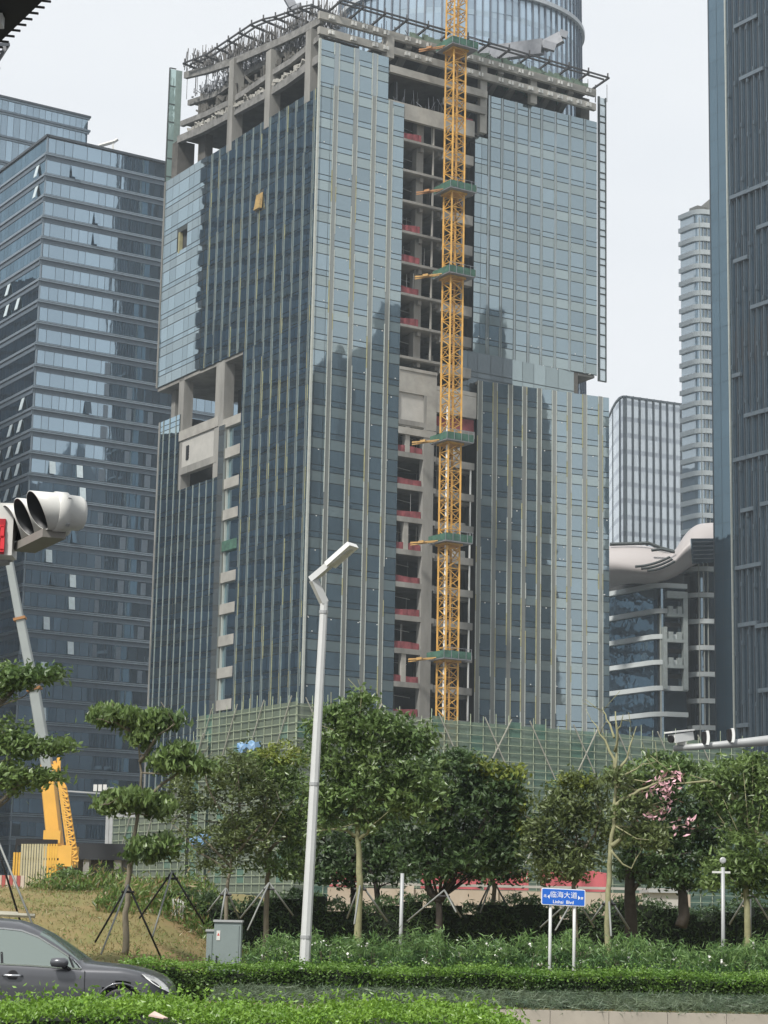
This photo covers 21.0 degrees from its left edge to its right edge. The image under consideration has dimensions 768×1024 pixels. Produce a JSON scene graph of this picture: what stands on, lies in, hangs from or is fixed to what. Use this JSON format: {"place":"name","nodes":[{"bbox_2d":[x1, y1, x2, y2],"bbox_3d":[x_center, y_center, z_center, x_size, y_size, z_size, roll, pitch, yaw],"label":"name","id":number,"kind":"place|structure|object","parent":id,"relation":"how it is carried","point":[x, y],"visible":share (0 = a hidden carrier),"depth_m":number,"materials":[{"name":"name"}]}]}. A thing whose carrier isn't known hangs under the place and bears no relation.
{"place":"outdoors","nodes":[
{"label":"outdoors","id":0,"kind":"place"},
{"bbox_2d":[0,94,90,168],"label":"office block","id":1,"kind":"structure","parent":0,"point":[24,125],"depth_m":467.74,"materials":[{"name":"blue glass"}]},
{"bbox_2d":[0,134,237,880],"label":"office block","id":2,"kind":"structure","parent":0,"point":[85,407],"depth_m":376.19,"materials":[{"name":"blue glass"}]},
{"bbox_2d":[18,397,24,410],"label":"open window","id":3,"kind":"structure","parent":2,"relation":"in","point":[22,400],"depth_m":374.10,"materials":[{"name":"glass"}]},
{"bbox_2d":[43,616,49,629],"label":"open window","id":4,"kind":"structure","parent":2,"relation":"in","point":[46,620],"depth_m":364.99,"materials":[{"name":"glass"}]},
{"bbox_2d":[46,549,51,562],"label":"open window","id":5,"kind":"structure","parent":2,"relation":"in","point":[48,552],"depth_m":367.13,"materials":[{"name":"glass"}]},
{"bbox_2d":[49,461,55,473],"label":"open window","id":6,"kind":"structure","parent":2,"relation":"in","point":[52,466],"depth_m":370.15,"materials":[{"name":"glass"}]},
{"bbox_2d":[51,572,57,584],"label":"open window","id":7,"kind":"structure","parent":2,"relation":"in","point":[54,579],"depth_m":366.95,"materials":[{"name":"blue glass"}]},
{"bbox_2d":[67,641,73,654],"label":"open window","id":8,"kind":"structure","parent":2,"relation":"in","point":[70,645],"depth_m":366.73,"materials":[{"name":"glass"}]},
{"bbox_2d":[69,597,74,609],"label":"open window","id":9,"kind":"structure","parent":2,"relation":"in","point":[71,599],"depth_m":368.12,"materials":[{"name":"glass"}]},
{"bbox_2d":[70,574,75,587],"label":"open window","id":10,"kind":"structure","parent":2,"relation":"in","point":[72,577],"depth_m":368.93,"materials":[{"name":"glass"}]},
{"bbox_2d":[71,165,77,177],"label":"open window","id":11,"kind":"structure","parent":2,"relation":"in","point":[74,169],"depth_m":381.57,"materials":[{"name":"blue glass"}]},
{"bbox_2d":[72,531,78,542],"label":"open window","id":12,"kind":"structure","parent":2,"relation":"in","point":[75,538],"depth_m":370.28,"materials":[{"name":"blue glass"}]},
{"bbox_2d":[77,465,82,477],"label":"open window","id":13,"kind":"structure","parent":2,"relation":"in","point":[79,468],"depth_m":372.91,"materials":[{"name":"glass"}]},
{"bbox_2d":[80,487,85,499],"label":"open window","id":14,"kind":"structure","parent":2,"relation":"in","point":[82,490],"depth_m":372.64,"materials":[{"name":"glass"}]},
{"bbox_2d":[85,401,91,413],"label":"open window","id":15,"kind":"structure","parent":2,"relation":"in","point":[87,404],"depth_m":375.65,"materials":[{"name":"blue glass"}]},
{"bbox_2d":[93,233,99,244],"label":"open window","id":16,"kind":"structure","parent":2,"relation":"in","point":[96,236],"depth_m":381.76,"materials":[{"name":"blue glass"}]},
{"bbox_2d":[94,212,100,223],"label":"open window","id":17,"kind":"structure","parent":2,"relation":"in","point":[97,215],"depth_m":382.60,"materials":[{"name":"blue glass"}]},
{"bbox_2d":[99,138,118,148],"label":"roof camera arm","id":18,"kind":"object","parent":2,"relation":"on","point":[109,143],"visible":0.85,"depth_m":392.36},
{"bbox_2d":[0,0,709,523],"label":"sky","id":19,"kind":"structure","parent":0,"point":[109,62],"materials":[{"name":"white"}]},
{"bbox_2d":[0,887,764,1013],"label":"lawn","id":20,"kind":"structure","parent":0,"point":[169,926],"depth_m":49.12,"materials":[{"name":"plant"}]},
{"bbox_2d":[0,875,24,888],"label":"site barrier","id":21,"kind":"object","parent":20,"relation":"on","point":[18,879],"visible":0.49,"depth_m":88.57,"materials":[{"name":"red plastic"}]},
{"bbox_2d":[0,844,34,922],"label":"tree stakes","id":22,"kind":"object","parent":20,"relation":"on","point":[27,914],"visible":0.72,"depth_m":41.16,"materials":[{"name":"grey wood"}]},
{"bbox_2d":[12,839,58,887],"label":"picket fence","id":23,"kind":"object","parent":20,"relation":"on","point":[37,843],"visible":0.63,"depth_m":90.71,"materials":[{"name":"plastic"}]},
{"bbox_2d":[0,502,78,888],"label":"mobile crane","id":24,"kind":"object","parent":20,"relation":"on","point":[68,854],"visible":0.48,"depth_m":110.81,"materials":[{"name":"yellow metal"}]},
{"bbox_2d":[0,658,87,806],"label":"young tree","id":25,"kind":"object","parent":20,"relation":"on","point":[16,743],"visible":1,"depth_m":41.66,"materials":[{"name":"green plant"}]},
{"bbox_2d":[45,863,87,882],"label":"bush","id":26,"kind":"object","parent":20,"relation":"on","point":[67,871],"visible":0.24,"depth_m":60.93,"materials":[{"name":"green plant"}]},
{"bbox_2d":[64,843,138,877],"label":"gatehouse","id":27,"kind":"object","parent":20,"relation":"on","point":[93,854],"visible":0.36,"depth_m":115.78,"materials":[{"name":"concrete"}]},
{"bbox_2d":[99,860,113,877],"bbox_3d":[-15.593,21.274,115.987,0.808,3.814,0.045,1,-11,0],"label":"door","id":28,"kind":"structure","parent":27,"relation":"in","point":[109,862],"depth_m":116.23,"materials":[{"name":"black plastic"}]},
{"bbox_2d":[94,884,161,959],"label":"tree stakes","id":29,"kind":"object","parent":20,"relation":"on","point":[124,892],"visible":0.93,"depth_m":44.28,"materials":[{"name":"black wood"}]},
{"bbox_2d":[0,884,256,971],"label":"dry grass","id":30,"kind":"structure","parent":20,"relation":"on","point":[48,891],"depth_m":49.66,"materials":[{"name":"beige plant"}]},
{"bbox_2d":[26,860,250,964],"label":"weeds","id":31,"kind":"object","parent":20,"relation":"on","point":[114,883],"visible":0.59,"depth_m":54.67,"materials":[{"name":"green plant"}]},
{"bbox_2d":[75,700,223,954],"bbox_3d":[-5.229,6.957,45.435,3.280,5.676,1.732,1,-11,0],"label":"tree","id":32,"kind":"object","parent":20,"relation":"on","point":[145,727],"visible":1,"depth_m":45.47,"materials":[{"name":"green plant"}]},
{"bbox_2d":[139,871,204,935],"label":"tree stakes","id":33,"kind":"object","parent":20,"relation":"on","point":[169,878],"visible":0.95,"depth_m":46.32,"materials":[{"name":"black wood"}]},
{"bbox_2d":[172,899,184,918],"bbox_3d":[-5.171,9.987,52.062,0.332,0.533,0.060,1,-11,0],"label":"picket fence","id":34,"kind":"object","parent":20,"relation":"on","point":[179,908],"visible":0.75,"depth_m":52.04,"materials":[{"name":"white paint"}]},
{"bbox_2d":[206,929,213,969],"bbox_3d":[-3.303,8.606,39.337,0.188,1.333,0.420,1,-11,0],"label":"utility cabinet","id":35,"kind":"object","parent":20,"relation":"on","point":[210,941],"visible":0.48,"depth_m":39.24,"materials":[{"name":"grey metal"}]},
{"bbox_2d":[207,888,239,919],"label":"tree stakes","id":36,"kind":"object","parent":20,"relation":"on","point":[225,890],"visible":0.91,"depth_m":49.21,"materials":[{"name":"grey wood"}]},
{"bbox_2d":[154,730,293,919],"bbox_3d":[-4.033,8.196,51.433,3.583,5.657,1.796,1,-11,0],"label":"sparse tree","id":37,"kind":"object","parent":20,"relation":"on","point":[231,839],"visible":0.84,"depth_m":51.39,"materials":[{"name":"green plant"}]},
{"bbox_2d":[213,920,243,971],"bbox_3d":[-2.972,8.514,39.305,0.552,1.514,0.520,1,-11,0],"label":"utility cabinet","id":38,"kind":"object","parent":20,"relation":"on","point":[228,937],"visible":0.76,"depth_m":39.15,"materials":[{"name":"grey metal"}]},
{"bbox_2d":[207,737,326,957],"bbox_3d":[-2.940,8.674,52.177,3.088,6.047,1.873,1,-11,0],"label":"young tree","id":39,"kind":"object","parent":20,"relation":"on","point":[281,773],"visible":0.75,"depth_m":52.30,"materials":[{"name":"green plant"}]},
{"bbox_2d":[240,882,293,930],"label":"tree stakes","id":40,"kind":"object","parent":20,"relation":"on","point":[265,888],"visible":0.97,"depth_m":50.22,"materials":[{"name":"grey wood"}]},
{"bbox_2d":[242,927,324,972],"bbox_3d":[-2.059,8.983,41.208,1.900,1.460,1.970,1,-11,0],"label":"oleander shrub","id":41,"kind":"object","parent":20,"relation":"on","point":[287,943],"visible":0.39,"depth_m":40.97,"materials":[{"name":"green plant"}]},
{"bbox_2d":[281,926,372,969],"bbox_3d":[-1.181,8.930,41.027,1.933,1.504,1.988,1,-11,0],"label":"oleander shrub","id":42,"kind":"object","parent":20,"relation":"on","point":[319,948],"visible":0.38,"depth_m":40.77,"materials":[{"name":"green plant"}]},
{"bbox_2d":[299,542,357,968],"bbox_3d":[-1.085,4.882,39.129,1.078,8.654,0.418,-7,-14,37],"label":"street lamp","id":43,"kind":"object","parent":20,"relation":"on","point":[344,552],"visible":0.96,"depth_m":39.39,"materials":[{"name":"metal"}]},
{"bbox_2d":[270,765,428,912],"bbox_3d":[-0.912,9.619,56.201,4.870,5.750,2.550,1,-11,0],"label":"dark tree","id":44,"kind":"object","parent":20,"relation":"on","point":[340,859],"visible":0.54,"depth_m":55.98,"materials":[{"name":"green plant"}]},
{"bbox_2d":[290,680,457,942],"bbox_3d":[-0.279,7.079,45.437,3.832,6.903,1.998,1,-11,0],"label":"street tree","id":45,"kind":"object","parent":20,"relation":"on","point":[392,791],"visible":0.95,"depth_m":45.49,"materials":[{"name":"green plant"}]},
{"bbox_2d":[346,885,387,924],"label":"tree stakes","id":46,"kind":"object","parent":45,"relation":"attached to","point":[373,901],"visible":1,"depth_m":45.35,"materials":[{"name":"grey wood"}]},
{"bbox_2d":[330,930,419,974],"bbox_3d":[-0.180,8.907,40.723,1.822,1.458,1.921,1,-11,0],"label":"oleander shrub","id":47,"kind":"object","parent":20,"relation":"on","point":[398,954],"visible":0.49,"depth_m":40.49,"materials":[{"name":"green plant"}]},
{"bbox_2d":[399,873,403,948],"bbox_3d":[0.357,8.966,44.100,0.100,2.506,0.080,1,-11,0],"label":"thin post","id":48,"kind":"object","parent":20,"relation":"on","point":[401,902],"visible":0.54,"depth_m":44.19,"materials":[{"name":"white metal"}]},
{"bbox_2d":[385,924,461,975],"bbox_3d":[0.709,9.055,41.460,1.898,1.612,1.932,1,-11,0],"label":"oleander shrub","id":49,"kind":"object","parent":20,"relation":"on","point":[437,939],"visible":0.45,"depth_m":41.20,"materials":[{"name":"green plant"}]},
{"bbox_2d":[407,890,461,921],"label":"tree stakes","id":50,"kind":"object","parent":20,"relation":"on","point":[449,899],"visible":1,"depth_m":51.22,"materials":[{"name":"grey wood"}]},
{"bbox_2d":[117,945,767,1012],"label":"clipped hedge","id":51,"kind":"object","parent":20,"relation":"on","point":[191,979],"visible":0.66,"depth_m":37.06,"materials":[{"name":"green plant"}]},
{"bbox_2d":[375,743,543,959],"bbox_3d":[2.003,8.835,52.345,4.441,6.026,2.804,-2,-12,15],"label":"dark tree","id":52,"kind":"object","parent":20,"relation":"on","point":[484,782],"visible":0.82,"depth_m":52.12,"materials":[{"name":"green plant"}]},
{"bbox_2d":[166,882,767,975],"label":"shrub row","id":53,"kind":"object","parent":20,"relation":"on","point":[656,921],"visible":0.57,"depth_m":53.56,"materials":[{"name":"green plant"}]},
{"bbox_2d":[440,933,523,974],"bbox_3d":[1.948,9.100,41.311,1.824,1.422,2.050,1,-11,0],"label":"oleander shrub","id":54,"kind":"object","parent":20,"relation":"on","point":[490,948],"visible":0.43,"depth_m":40.99,"materials":[{"name":"green plant"}]},
{"bbox_2d":[208,980,767,1020],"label":"border grass","id":55,"kind":"structure","parent":20,"relation":"on","point":[702,1001],"depth_m":35.92,"materials":[{"name":"green plant"}]},
{"bbox_2d":[457,844,536,904],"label":"dark tree","id":56,"kind":"object","parent":20,"relation":"on","point":[516,875],"visible":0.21,"depth_m":54.08,"materials":[{"name":"green plant"}]},
{"bbox_2d":[478,880,505,912],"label":"tree stakes","id":57,"kind":"object","parent":56,"relation":"attached to","point":[487,889],"visible":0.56,"depth_m":54.24,"materials":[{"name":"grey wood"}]},
{"bbox_2d":[487,928,571,975],"bbox_3d":[2.891,9.072,41.515,1.972,1.519,1.870,-9,-15,41],"label":"oleander shrub","id":58,"kind":"object","parent":20,"relation":"on","point":[537,959],"visible":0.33,"depth_m":41.29,"materials":[{"name":"green plant"}]},
{"bbox_2d":[541,888,584,974],"bbox_3d":[3.328,8.149,38.506,0.822,2.270,0.098,1,-11,0],"label":"street sign","id":59,"kind":"object","parent":20,"relation":"on","point":[550,897],"visible":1,"depth_m":38.63,"materials":[{"name":"metal"}]},
{"bbox_2d":[524,927,610,977],"bbox_3d":[3.731,9.058,41.471,1.915,1.561,1.935,1,-11,0],"label":"oleander shrub","id":60,"kind":"object","parent":20,"relation":"on","point":[580,957],"visible":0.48,"depth_m":41.14,"materials":[{"name":"green plant"}]},
{"bbox_2d":[512,763,630,954],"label":"olive tree","id":61,"kind":"object","parent":20,"relation":"on","point":[573,870],"visible":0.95,"depth_m":49.28,"materials":[{"name":"green plant"}]},
{"bbox_2d":[540,906,594,930],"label":"tree stakes","id":62,"kind":"object","parent":61,"relation":"attached to","point":[560,921],"visible":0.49,"depth_m":49.28,"materials":[{"name":"grey wood"}]},
{"bbox_2d":[586,929,673,977],"bbox_3d":[4.896,9.124,41.414,1.858,1.579,1.953,1,-11,0],"label":"oleander shrub","id":63,"kind":"object","parent":20,"relation":"on","point":[617,953],"visible":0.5,"depth_m":41.19,"materials":[{"name":"green plant"}]},
{"bbox_2d":[583,691,704,953],"bbox_3d":[5.455,6.995,43.606,2.544,6.470,1.609,1,-11,0],"label":"silk floss tree","id":64,"kind":"object","parent":20,"relation":"on","point":[624,806],"visible":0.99,"depth_m":43.50,"materials":[{"name":"green plant"}]},
{"bbox_2d":[591,899,629,936],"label":"tree stakes","id":65,"kind":"object","parent":64,"relation":"attached to","point":[609,909],"visible":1,"depth_m":43.33,"materials":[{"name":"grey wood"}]},
{"bbox_2d":[590,748,742,967],"bbox_3d":[7.031,8.807,51.255,3.806,5.937,2.179,1,-11,0],"label":"dark tree","id":66,"kind":"object","parent":20,"relation":"on","point":[666,867],"visible":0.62,"depth_m":51.13,"materials":[{"name":"green plant"}]},
{"bbox_2d":[632,938,713,979],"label":"oleander shrub","id":67,"kind":"object","parent":20,"relation":"on","point":[681,954],"visible":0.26,"depth_m":40.90,"materials":[{"name":"green plant"}]},
{"bbox_2d":[712,857,729,981],"bbox_3d":[6.881,8.511,42.192,0.370,2.920,0.116,1,-11,0],"label":"thin post","id":68,"kind":"object","parent":20,"relation":"on","point":[722,861],"visible":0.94,"depth_m":42.27,"materials":[{"name":"white metal"}]},
{"bbox_2d":[675,747,767,968],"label":"street tree","id":69,"kind":"object","parent":20,"relation":"on","point":[750,868],"visible":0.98,"depth_m":45.38,"materials":[{"name":"green plant"}]},
{"bbox_2d":[681,938,767,981],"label":"oleander shrub","id":70,"kind":"object","parent":20,"relation":"on","point":[714,961],"visible":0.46,"depth_m":40.37,"materials":[{"name":"green plant"}]},
{"bbox_2d":[723,931,767,978],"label":"oleander shrub","id":71,"kind":"object","parent":20,"relation":"on","point":[761,948],"visible":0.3,"depth_m":41.35,"materials":[{"name":"green plant"}]},
{"bbox_2d":[729,889,767,924],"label":"tree stakes","id":72,"kind":"object","parent":20,"relation":"on","point":[738,909],"visible":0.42,"depth_m":47.37,"materials":[{"name":"grey wood"}]},
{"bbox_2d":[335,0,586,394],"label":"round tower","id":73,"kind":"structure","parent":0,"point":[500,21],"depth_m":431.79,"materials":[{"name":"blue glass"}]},
{"bbox_2d":[609,395,682,549],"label":"curved tower","id":74,"kind":"structure","parent":0,"point":[645,441],"depth_m":536.04,"materials":[{"name":"glass"}]},
{"bbox_2d":[678,199,712,536],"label":"apartment tower","id":75,"kind":"structure","parent":0,"point":[696,463],"depth_m":487.38,"materials":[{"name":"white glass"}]},
{"bbox_2d":[707,0,767,823],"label":"finned tower","id":76,"kind":"structure","parent":0,"point":[738,97],"depth_m":315.17,"materials":[{"name":"blue glass"}]},
{"label":"ground","id":77,"kind":"structure","parent":0,"visible":0},
{"bbox_2d":[68,784,134,843],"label":"steel portal","id":78,"kind":"object","parent":77,"relation":"on","point":[108,830],"visible":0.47,"depth_m":138.45,"materials":[{"name":"white paint"}]},
{"bbox_2d":[144,0,647,888],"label":"office tower","id":79,"kind":"structure","parent":77,"relation":"on","point":[300,316],"depth_m":271.80,"materials":[{"name":"blue glass"}]},
{"bbox_2d":[178,231,186,252],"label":"window","id":80,"kind":"structure","parent":79,"relation":"in","point":[182,237],"depth_m":295.43,"materials":[{"name":"beige"}]},
{"bbox_2d":[218,677,231,699],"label":"window","id":81,"kind":"structure","parent":79,"relation":"in","point":[225,685],"depth_m":268.60,"materials":[{"name":"blue glass"}]},
{"bbox_2d":[219,645,232,667],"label":"window","id":82,"kind":"structure","parent":79,"relation":"in","point":[226,653],"depth_m":269.39,"materials":[{"name":"blue glass"}]},
{"bbox_2d":[220,613,233,635],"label":"window","id":83,"kind":"structure","parent":79,"relation":"in","point":[227,621],"depth_m":270.24,"materials":[{"name":"blue glass"}]},
{"bbox_2d":[222,581,235,603],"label":"window","id":84,"kind":"structure","parent":79,"relation":"in","point":[228,589],"depth_m":271.04,"materials":[{"name":"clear glass"}]},
{"bbox_2d":[223,549,236,571],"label":"window","id":85,"kind":"structure","parent":79,"relation":"in","point":[229,558],"depth_m":271.83,"materials":[{"name":"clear glass"}]},
{"bbox_2d":[224,517,237,540],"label":"window","id":86,"kind":"structure","parent":79,"relation":"in","point":[230,526],"depth_m":272.70,"materials":[{"name":"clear glass"}]},
{"bbox_2d":[225,486,238,509],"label":"window","id":87,"kind":"structure","parent":79,"relation":"in","point":[231,495],"depth_m":273.50,"materials":[{"name":"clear glass"}]},
{"bbox_2d":[226,455,239,478],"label":"window","id":88,"kind":"structure","parent":79,"relation":"in","point":[232,466],"depth_m":274.30,"materials":[{"name":"blue glass"}]},
{"bbox_2d":[227,424,240,447],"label":"window","id":89,"kind":"structure","parent":79,"relation":"in","point":[233,438],"depth_m":275.10,"materials":[{"name":"blue glass"}]},
{"bbox_2d":[253,192,262,210],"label":"window","id":90,"kind":"structure","parent":79,"relation":"in","point":[258,202],"depth_m":275.17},
{"bbox_2d":[284,0,304,46],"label":"placing boom","id":91,"kind":"object","parent":79,"relation":"on","point":[291,4],"visible":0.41,"depth_m":279.87,"materials":[{"name":"grey metal"}]},
{"bbox_2d":[408,0,478,720],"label":"tower crane","id":92,"kind":"object","parent":79,"relation":"on","point":[459,49],"visible":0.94,"depth_m":265.34,"materials":[{"name":"yellow metal"}]},
{"bbox_2d":[475,29,567,137],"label":"placing boom","id":93,"kind":"object","parent":79,"relation":"on","point":[540,46],"visible":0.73,"depth_m":290.72,"materials":[{"name":"grey metal"}]},
{"bbox_2d":[112,692,767,919],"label":"scaffold","id":94,"kind":"object","parent":77,"relation":"on","point":[541,751],"visible":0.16,"depth_m":258.97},
{"bbox_2d":[188,1003,767,1023],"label":"kerb","id":95,"kind":"structure","parent":77,"relation":"on","point":[574,1017],"depth_m":35.22,"materials":[{"name":"concrete"}]},
{"bbox_2d":[327,882,743,918],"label":"site wall","id":96,"kind":"structure","parent":77,"relation":"on","point":[457,897],"depth_m":98.34,"materials":[{"name":"concrete"}]},
{"bbox_2d":[421,869,480,889],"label":"red banner","id":97,"kind":"object","parent":96,"relation":"attached to","point":[457,881],"visible":0.23,"depth_m":99.43,"materials":[{"name":"fabric"}]},
{"bbox_2d":[484,871,528,890],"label":"red banner","id":98,"kind":"object","parent":96,"relation":"attached to","point":[510,880],"visible":0.27,"depth_m":99.43,"materials":[{"name":"fabric"}]},
{"bbox_2d":[540,871,606,891],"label":"red banner","id":99,"kind":"object","parent":96,"relation":"attached to","point":[599,880],"visible":0.29,"depth_m":99.47,"materials":[{"name":"red fabric"}]},
{"bbox_2d":[639,889,677,908],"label":"site cabin","id":100,"kind":"object","parent":77,"relation":"on","point":[671,895],"visible":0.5,"depth_m":94.42,"materials":[{"name":"white metal"}]},
{"bbox_2d":[609,523,715,741],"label":"canopy building","id":101,"kind":"structure","parent":77,"relation":"on","point":[661,646],"depth_m":333.63,"materials":[{"name":"blue glass"}]},
{"label":"road","id":102,"kind":"structure","parent":0,"visible":0},
{"bbox_2d":[0,0,50,60],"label":"overhead canopy","id":103,"kind":"object","parent":102,"relation":"on","point":[14,14],"visible":1,"depth_m":12.82,"materials":[{"name":"metal"}]},
{"bbox_2d":[0,490,87,566],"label":"traffic light","id":104,"kind":"object","parent":102,"relation":"on","point":[35,521],"visible":1,"depth_m":17.37,"materials":[{"name":"white metal"}]},
{"bbox_2d":[0,918,176,1007],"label":"parked car","id":105,"kind":"object","parent":102,"relation":"on","point":[32,955],"visible":0.57,"depth_m":31.47,"materials":[{"name":"paint"}]},
{"bbox_2d":[673,735,767,750],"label":"camera gantry","id":106,"kind":"object","parent":102,"relation":"on","point":[753,741],"visible":1,"depth_m":24.90,"materials":[{"name":"white metal"}]},
{"bbox_2d":[664,729,694,744],"bbox_3d":[3.565,2.721,24.958,0.373,0.226,0.153,9,-13,-34],"label":"security camera","id":107,"kind":"object","parent":106,"relation":"attached to","point":[680,738],"visible":1,"depth_m":24.90,"materials":[{"name":"white paint"}]},
{"bbox_2d":[701,730,709,744],"bbox_3d":[3.871,2.723,24.937,0.079,0.170,0.160,1,-11,0],"label":"flash unit","id":108,"kind":"object","parent":106,"relation":"on","point":[705,736],"visible":1,"depth_m":24.88,"materials":[{"name":"white plastic"}]},
{"bbox_2d":[726,728,734,742],"bbox_3d":[4.176,2.695,24.944,0.079,0.170,0.160,1,-11,0],"label":"flash unit","id":109,"kind":"object","parent":106,"relation":"on","point":[730,734],"visible":1,"depth_m":24.89,"materials":[{"name":"white plastic"}]},
{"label":"median soil","id":110,"kind":"structure","parent":0,"visible":0},
{"bbox_2d":[149,1011,167,1018],"bbox_3d":[-2.225,4.964,20.418,0.160,0.075,0.136,-1,-11,12],"label":"paper scrap","id":111,"kind":"object","parent":110,"relation":"on","point":[155,1014],"visible":1,"depth_m":20.42,"materials":[{"name":"paper"}]},
{"bbox_2d":[0,973,540,1023],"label":"clipped hedge","id":112,"kind":"object","parent":110,"relation":"on","point":[137,1008],"visible":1,"depth_m":22.58,"materials":[{"name":"green plant"}]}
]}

